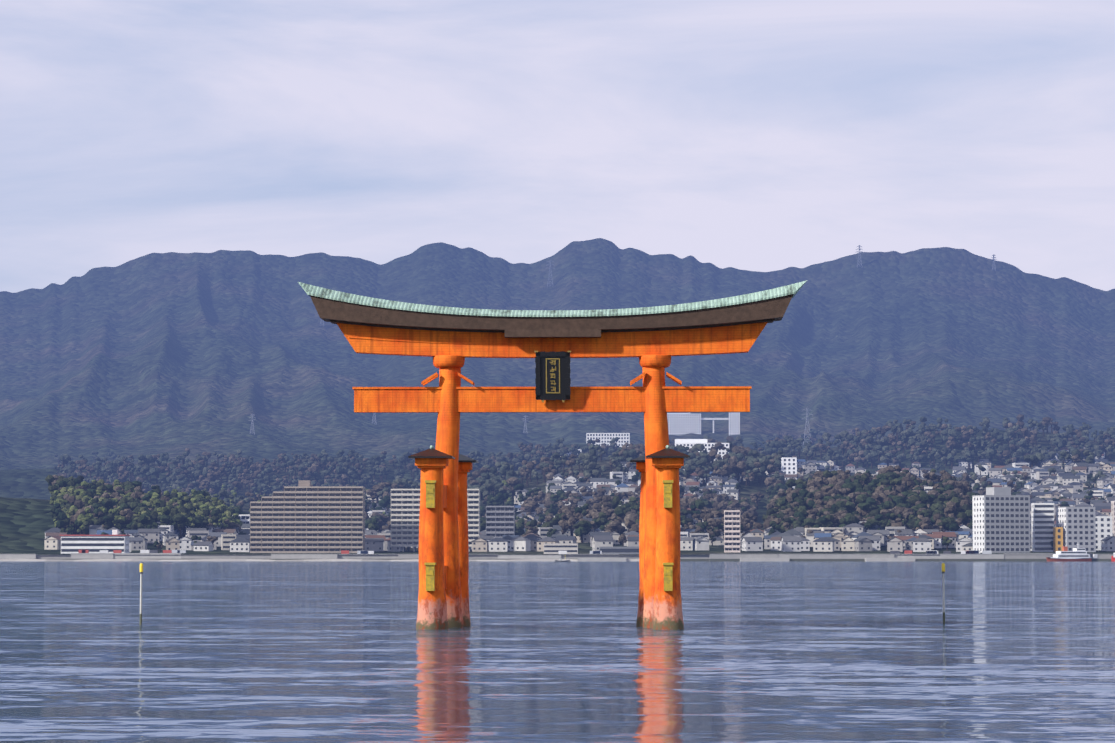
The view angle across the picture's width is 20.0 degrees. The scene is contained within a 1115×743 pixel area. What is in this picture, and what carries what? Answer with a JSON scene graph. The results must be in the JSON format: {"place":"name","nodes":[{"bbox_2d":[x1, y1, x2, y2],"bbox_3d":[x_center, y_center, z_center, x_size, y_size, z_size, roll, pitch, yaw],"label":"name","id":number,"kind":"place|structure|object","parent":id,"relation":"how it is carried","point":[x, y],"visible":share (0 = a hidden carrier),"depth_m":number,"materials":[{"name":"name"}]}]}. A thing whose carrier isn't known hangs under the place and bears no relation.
{"place":"outdoors","nodes":[
{"label":"outdoors","id":0,"kind":"place"},
{"bbox_2d":[0,561,1114,742],"bbox_3d":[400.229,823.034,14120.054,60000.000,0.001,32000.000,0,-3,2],"label":"water","id":1,"kind":"structure","parent":0,"point":[563,652],"depth_m":109.06,"materials":[{"name":"liquid"}]},
{"bbox_2d":[139,563,142,624],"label":"marker pole","id":2,"kind":"object","parent":1,"relation":"in","point":[141,573],"visible":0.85,"depth_m":154.92,"materials":[{"name":"metal"}]},
{"bbox_2d":[298,280,806,629],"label":"torii gate","id":3,"kind":"structure","parent":1,"relation":"on","point":[654,339],"depth_m":149.35,"materials":[{"name":"paint"}]},
{"bbox_2d":[0,550,1112,560],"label":"seawall","id":4,"kind":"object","parent":1,"relation":"on","point":[345,555],"depth_m":1695.71,"materials":[{"name":"paint"}]},
{"bbox_2d":[555,555,569,561],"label":"fishing boat","id":5,"kind":"object","parent":1,"relation":"on","point":[560,560],"visible":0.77,"depth_m":1536.74,"materials":[{"name":"paint"}]},
{"bbox_2d":[942,563,944,622],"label":"marker pole","id":6,"kind":"object","parent":1,"relation":"in","point":[943,568],"visible":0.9,"depth_m":158.77,"materials":[{"name":"metal"}]},
{"bbox_2d":[1046,544,1097,560],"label":"ferry","id":7,"kind":"object","parent":1,"relation":"on","point":[1075,554],"visible":0.75,"depth_m":1681.37,"materials":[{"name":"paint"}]},
{"bbox_2d":[0,238,1114,554],"bbox_3d":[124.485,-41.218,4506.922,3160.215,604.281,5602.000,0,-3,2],"label":"terrain","id":8,"kind":"structure","parent":0,"point":[172,354],"depth_m":5192.68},
{"bbox_2d":[43,412,1114,553],"bbox_3d":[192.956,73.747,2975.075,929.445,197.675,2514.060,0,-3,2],"label":"city buildings","id":9,"kind":"structure","parent":8,"relation":"on","point":[304,516],"depth_m":1800.89,"materials":[{"name":"paint"}]},
{"bbox_2d":[45,414,1114,552],"bbox_3d":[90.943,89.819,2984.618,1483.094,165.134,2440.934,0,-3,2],"label":"woodland trees","id":10,"kind":"object","parent":8,"relation":"on","point":[828,498],"visible":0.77,"depth_m":2464.43,"materials":[{"name":"green plant"}]},
{"bbox_2d":[249,245,996,444],"bbox_3d":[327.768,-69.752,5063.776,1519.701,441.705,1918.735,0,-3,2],"label":"transmission towers","id":11,"kind":"structure","parent":8,"relation":"on","point":[806,414],"depth_m":4399.12,"materials":[{"name":"metal"}]},
{"bbox_2d":[0,0,1114,292],"label":"sky","id":12,"kind":"structure","parent":0,"point":[750,135],"materials":[{"name":"white"}]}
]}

